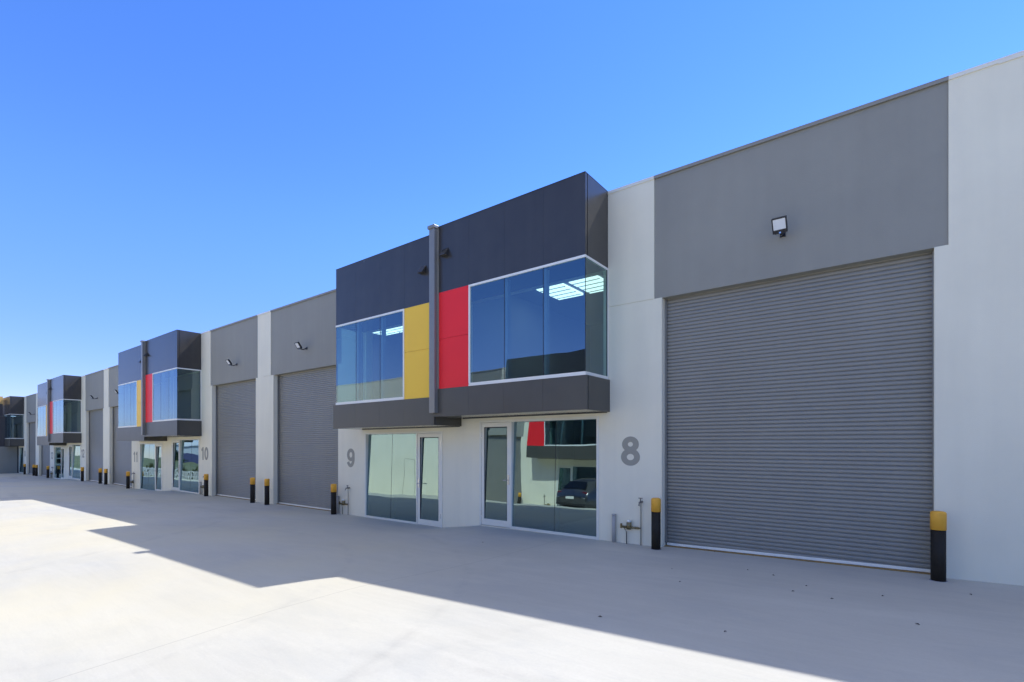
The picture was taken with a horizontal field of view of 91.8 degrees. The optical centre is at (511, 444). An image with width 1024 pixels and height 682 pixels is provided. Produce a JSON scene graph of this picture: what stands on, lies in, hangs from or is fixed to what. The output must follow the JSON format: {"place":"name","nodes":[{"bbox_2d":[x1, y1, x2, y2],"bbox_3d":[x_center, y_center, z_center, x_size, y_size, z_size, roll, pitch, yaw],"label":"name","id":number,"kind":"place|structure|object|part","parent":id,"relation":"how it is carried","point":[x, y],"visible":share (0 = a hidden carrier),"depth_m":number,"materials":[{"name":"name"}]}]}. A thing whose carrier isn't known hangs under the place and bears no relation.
{"place":"outdoors","nodes":[
{"label":"outdoors","id":0,"kind":"place"},
{"bbox_2d":[0,473,1023,681],"bbox_3d":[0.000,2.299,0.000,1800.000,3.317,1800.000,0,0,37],"label":"ground","id":1,"kind":"structure","parent":0,"point":[102,582],"depth_m":4.85,"materials":[{"name":"concrete"}]},
{"bbox_2d":[0,396,23,473],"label":"brown building","id":2,"kind":"structure","parent":1,"relation":"on","point":[9,459],"depth_m":41.23,"materials":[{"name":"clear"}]},
{"bbox_2d":[3,393,36,473],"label":"warehouse unit","id":3,"kind":"structure","parent":1,"relation":"on","point":[17,406],"depth_m":39.77,"materials":[{"name":"paint"}]},
{"bbox_2d":[4,414,23,438],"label":"upper window","id":4,"kind":"structure","parent":3,"relation":"in","point":[7,417],"depth_m":40.23,"materials":[{"name":"black glass"}]},
{"bbox_2d":[19,447,23,472],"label":"shop window","id":5,"kind":"structure","parent":3,"relation":"in","point":[21,449],"depth_m":41.17,"materials":[{"name":"glass"}]},
{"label":"roller door","id":6,"kind":"part","parent":3,"relation":"part of","materials":[{"name":"metal"}]},
{"bbox_2d":[23,464,25,473],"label":"bollard","id":7,"kind":"object","parent":1,"relation":"on","point":[24,468],"visible":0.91,"depth_m":38.86,"materials":[{"name":"metal"}]},
{"bbox_2d":[32,465,34,475],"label":"bollard","id":8,"kind":"object","parent":1,"relation":"on","point":[33,470],"visible":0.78,"depth_m":36.80,"materials":[{"name":"metal"}]},
{"bbox_2d":[35,465,37,475],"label":"bollard","id":9,"kind":"object","parent":1,"relation":"on","point":[36,470],"visible":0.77,"depth_m":36.25,"materials":[{"name":"metal"}]},
{"bbox_2d":[46,466,48,477],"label":"bollard","id":10,"kind":"object","parent":1,"relation":"on","point":[47,471],"visible":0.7,"depth_m":34.01,"materials":[{"name":"metal"}]},
{"bbox_2d":[37,382,66,478],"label":"warehouse unit","id":11,"kind":"structure","parent":1,"relation":"on","point":[53,455],"depth_m":33.17,"materials":[{"name":"paint"}]},
{"bbox_2d":[37,405,45,436],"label":"upper window","id":12,"kind":"structure","parent":11,"relation":"in","point":[42,409],"depth_m":32.47,"materials":[{"name":"blue glass"}]},
{"bbox_3d":[-33.644,0.254,35.952,3.599,4.169,0.080,0,0,37],"label":"roller door","id":13,"kind":"part","parent":11,"relation":"part of","materials":[{"name":"metal"}]},
{"bbox_2d":[54,447,60,478],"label":"shop window","id":14,"kind":"structure","parent":11,"relation":"in","point":[57,450],"depth_m":33.58,"materials":[{"name":"glass"}]},
{"bbox_3d":[-29.438,1.219,32.541,0.781,2.097,0.159,0,0,37],"label":"glass door","id":15,"kind":"part","parent":11,"relation":"part of","materials":[{"name":"glass"}]},
{"bbox_2d":[48,369,105,482],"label":"warehouse unit","id":16,"kind":"structure","parent":1,"relation":"on","point":[84,437],"depth_m":29.32,"materials":[{"name":"paint"}]},
{"bbox_2d":[46,379,49,441],"bbox_3d":[-29.139,-2.163,31.181,0.210,3.925,0.131,0,0,37],"label":"downpipe","id":17,"kind":"object","parent":16,"relation":"attached to","point":[48,411],"visible":1,"depth_m":31.14,"materials":[{"name":"grey metal"}]},
{"bbox_2d":[53,399,80,433],"bbox_3d":[-27.093,-1.701,30.213,2.577,1.997,0.832,0,0,37],"label":"upper window","id":18,"kind":"structure","parent":16,"relation":"in","point":[58,405],"depth_m":29.73,"materials":[{"name":"blue glass"}]},
{"bbox_3d":[-27.862,1.054,31.339,0.771,2.067,0.159,0,0,37],"label":"glass door","id":19,"kind":"part","parent":16,"relation":"part of","materials":[{"name":"glass"}]},
{"bbox_2d":[69,444,80,479],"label":"shop window","id":20,"kind":"structure","parent":16,"relation":"in","point":[76,448],"depth_m":30.61,"materials":[{"name":"glass"}]},
{"bbox_3d":[-23.589,0.047,28.278,3.465,4.197,0.080,0,0,37],"label":"roller door","id":21,"kind":"part","parent":16,"relation":"part of","materials":[{"name":"metal"}]},
{"bbox_2d":[81,467,83,480],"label":"bollard","id":22,"kind":"object","parent":1,"relation":"on","point":[82,473],"visible":0.94,"depth_m":28.70,"materials":[{"name":"metal"}]},
{"bbox_2d":[98,468,101,483],"bbox_3d":[-22.067,1.693,26.601,0.184,0.876,0.184,0,0,37],"label":"bollard","id":23,"kind":"object","parent":1,"relation":"on","point":[99,475],"visible":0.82,"depth_m":26.55,"materials":[{"name":"metal"}]},
{"bbox_2d":[104,469,107,484],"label":"bollard","id":24,"kind":"object","parent":1,"relation":"on","point":[105,476],"visible":0.87,"depth_m":25.94,"materials":[{"name":"metal"}]},
{"bbox_2d":[126,471,129,488],"bbox_3d":[-18.434,1.713,23.829,0.184,0.876,0.184,0,0,37],"label":"bollard","id":25,"kind":"object","parent":1,"relation":"on","point":[127,479],"visible":0.86,"depth_m":23.78,"materials":[{"name":"metal"}]},
{"bbox_2d":[106,345,166,490],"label":"warehouse unit","id":26,"kind":"structure","parent":1,"relation":"on","point":[130,448],"depth_m":23.38,"materials":[{"name":"paint"}]},
{"bbox_3d":[-19.884,0.034,25.451,3.599,4.207,0.080,0,0,37],"label":"roller door","id":27,"kind":"part","parent":26,"relation":"part of","materials":[{"name":"metal"}]},
{"bbox_2d":[118,381,136,427],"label":"upper window","id":28,"kind":"structure","parent":26,"relation":"in","point":[133,384],"depth_m":22.40,"materials":[{"name":"blue glass"}]},
{"bbox_2d":[140,443,161,489],"bbox_3d":[-16.449,1.017,22.671,2.860,2.195,0.112,0,0,37],"label":"shop window","id":29,"kind":"structure","parent":26,"relation":"in","point":[147,450],"depth_m":23.01,"materials":[{"name":"glass"}]},
{"bbox_3d":[-15.677,1.037,22.040,0.781,2.132,0.159,0,0,37],"label":"glass door","id":30,"kind":"part","parent":26,"relation":"part of","materials":[{"name":"glass"}]},
{"bbox_2d":[144,313,263,502],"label":"warehouse unit","id":31,"kind":"structure","parent":1,"relation":"on","point":[212,425],"depth_m":18.72,"materials":[{"name":"paint"}]},
{"bbox_2d":[140,340,145,434],"bbox_3d":[-15.378,-2.377,20.679,0.210,3.925,0.131,0,0,37],"label":"downpipe","id":32,"kind":"object","parent":31,"relation":"attached to","point":[143,383],"visible":1,"depth_m":20.66,"materials":[{"name":"grey metal"}]},
{"bbox_3d":[-14.101,0.862,20.838,0.771,2.102,0.159,0,0,37],"label":"glass door","id":33,"kind":"part","parent":31,"relation":"part of","materials":[{"name":"glass"}]},
{"bbox_2d":[152,367,200,421],"bbox_3d":[-13.332,-1.919,19.711,2.577,1.974,0.832,0,0,37],"label":"upper window","id":34,"kind":"structure","parent":31,"relation":"in","point":[171,372],"depth_m":19.22,"materials":[{"name":"blue glass"}]},
{"bbox_2d":[172,439,198,493],"bbox_3d":[-13.301,0.843,20.269,2.820,2.165,0.112,0,0,37],"label":"shop window","id":35,"kind":"structure","parent":31,"relation":"in","point":[188,448],"depth_m":20.09,"materials":[{"name":"glass"}]},
{"bbox_2d":[225,359,236,365],"bbox_3d":[-9.788,-2.866,17.339,0.184,0.202,0.351,0,0,37],"label":"floodlight","id":36,"kind":"object","parent":31,"relation":"attached to","point":[229,362],"visible":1,"depth_m":17.25,"materials":[{"name":"black"}]},
{"bbox_3d":[-9.828,-0.163,17.777,3.465,4.244,0.080,0,0,37],"label":"roller door","id":37,"kind":"part","parent":31,"relation":"part of","materials":[{"name":"metal"}]},
{"bbox_2d":[204,474,208,495],"bbox_3d":[-11.351,1.519,18.423,0.184,0.876,0.184,0,0,37],"label":"bollard","id":38,"kind":"object","parent":1,"relation":"on","point":[206,477],"visible":0.9,"depth_m":18.36,"materials":[{"name":"metal"}]},
{"bbox_2d":[250,478,254,502],"bbox_3d":[-8.486,1.508,16.238,0.184,0.876,0.184,0,0,37],"label":"bollard","id":39,"kind":"object","parent":1,"relation":"on","point":[252,490],"visible":0.85,"depth_m":16.18,"materials":[{"name":"metal"}]},
{"bbox_2d":[264,479,269,504],"bbox_3d":[-7.730,1.505,15.661,0.184,0.876,0.184,0,0,37],"label":"bollard","id":40,"kind":"object","parent":1,"relation":"on","point":[266,491],"visible":0.88,"depth_m":15.60,"materials":[{"name":"metal"}]},
{"bbox_2d":[330,484,336,514],"bbox_3d":[-4.832,1.495,13.449,0.184,0.876,0.184,0,0,37],"label":"bollard","id":41,"kind":"object","parent":1,"relation":"on","point":[333,497],"visible":0.89,"depth_m":13.39,"materials":[{"name":"metal"}]},
{"bbox_2d":[264,235,461,527],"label":"warehouse unit","id":42,"kind":"structure","parent":1,"relation":"on","point":[346,397],"depth_m":12.84,"materials":[{"name":"paint"}]},
{"bbox_2d":[294,342,306,349],"bbox_3d":[-6.195,-2.901,14.597,0.184,0.202,0.351,0,0,37],"label":"floodlight","id":43,"kind":"object","parent":42,"relation":"attached to","point":[298,345],"visible":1,"depth_m":14.51,"materials":[{"name":"black"}]},
{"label":"roller door","id":44,"kind":"part","parent":42,"relation":"part of","materials":[{"name":"metal"}]},
{"bbox_2d":[336,496,338,513],"bbox_3d":[-4.809,1.670,13.677,0.075,0.538,0.075,0,0,37],"label":"conduit pipe","id":45,"kind":"object","parent":42,"relation":"attached to","point":[337,504],"visible":0.87,"depth_m":13.65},
{"bbox_2d":[339,485,349,513],"bbox_3d":[-4.556,1.512,13.446,0.387,0.853,0.145,0,0,37],"label":"water tap","id":46,"kind":"object","parent":42,"relation":"attached to","point":[343,502],"visible":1,"depth_m":13.46,"materials":[{"name":"grey metal"}]},
{"bbox_2d":[336,309,403,404],"bbox_3d":[-3.127,-1.980,11.924,2.578,1.976,0.832,0,0,37],"label":"upper window","id":47,"kind":"structure","parent":42,"relation":"in","point":[359,334],"depth_m":11.80,"materials":[{"name":"glass"}]},
{"bbox_2d":[365,431,441,527],"bbox_3d":[-2.688,0.785,12.170,2.860,2.210,0.112,0,0,37],"label":"shop window","id":48,"kind":"structure","parent":42,"relation":"in","point":[391,458],"depth_m":12.39,"materials":[{"name":"glass"}]},
{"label":"glass door","id":49,"kind":"part","parent":42,"relation":"part of","materials":[{"name":"glass"}]},
{"bbox_2d":[651,498,661,549],"bbox_3d":[2.318,1.293,7.992,0.184,0.876,0.184,0,0,37],"label":"bollard","id":50,"kind":"object","parent":1,"relation":"on","point":[655,523],"visible":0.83,"depth_m":7.93,"materials":[{"name":"metal"}]},
{"bbox_2d":[434,59,997,582],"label":"warehouse unit","id":51,"kind":"structure","parent":1,"relation":"on","point":[706,355],"depth_m":7.41,"materials":[{"name":"paint"}]},
{"bbox_2d":[427,224,438,412],"bbox_3d":[-1.617,-2.571,10.178,0.210,3.837,0.131,0,0,37],"label":"downpipe","id":52,"kind":"object","parent":51,"relation":"attached to","point":[433,229],"visible":1,"depth_m":10.15,"materials":[{"name":"grey metal"}]},
{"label":"glass door","id":53,"kind":"part","parent":51,"relation":"part of","materials":[{"name":"glass"}]},
{"bbox_2d":[468,254,607,385],"bbox_3d":[0.429,-2.130,9.210,2.577,1.966,0.832,0,0,37],"label":"upper window","id":54,"kind":"structure","parent":51,"relation":"in","point":[507,282],"depth_m":8.74,"materials":[{"name":"glass"}]},
{"bbox_2d":[479,416,598,539],"bbox_3d":[0.460,0.592,9.768,2.820,2.215,0.112,0,0,37],"label":"shop window","id":55,"kind":"structure","parent":51,"relation":"in","point":[554,462],"depth_m":9.50,"materials":[{"name":"glass"}]},
{"bbox_2d":[612,514,615,541],"bbox_3d":[1.773,1.472,8.653,0.075,0.538,0.075,0,0,37],"label":"conduit pipe","id":56,"kind":"object","parent":51,"relation":"attached to","point":[613,527],"visible":0.88,"depth_m":8.62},
{"bbox_2d":[620,498,642,544],"bbox_3d":[2.027,1.315,8.423,0.387,0.853,0.145,0,0,37],"label":"water tap","id":57,"kind":"object","parent":51,"relation":"attached to","point":[628,527],"visible":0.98,"depth_m":8.43,"materials":[{"name":"grey metal"}]},
{"bbox_2d":[771,215,787,237],"bbox_3d":[3.782,-3.056,6.984,0.184,0.202,0.351,0,0,37],"label":"floodlight","id":58,"kind":"object","parent":51,"relation":"attached to","point":[779,225],"visible":1,"depth_m":6.89,"materials":[{"name":"black"}]},
{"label":"roller door","id":59,"kind":"part","parent":51,"relation":"part of","materials":[{"name":"metal"}]},
{"bbox_2d":[929,511,947,581],"bbox_3d":[5.065,1.226,5.896,0.184,0.876,0.184,0,0,37],"label":"bollard","id":60,"kind":"object","parent":1,"relation":"on","point":[938,524],"visible":0.84,"depth_m":5.84,"materials":[{"name":"metal"}]},
{"bbox_2d":[998,50,1023,585],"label":"warehouse wall","id":61,"kind":"structure","parent":1,"relation":"on","point":[1011,319],"depth_m":5.69,"materials":[{"name":"paint"}]},
{"bbox_2d":[0,0,1023,416],"label":"sky","id":62,"kind":"structure","parent":0,"point":[198,166],"materials":[{"name":"blue"}]}
]}

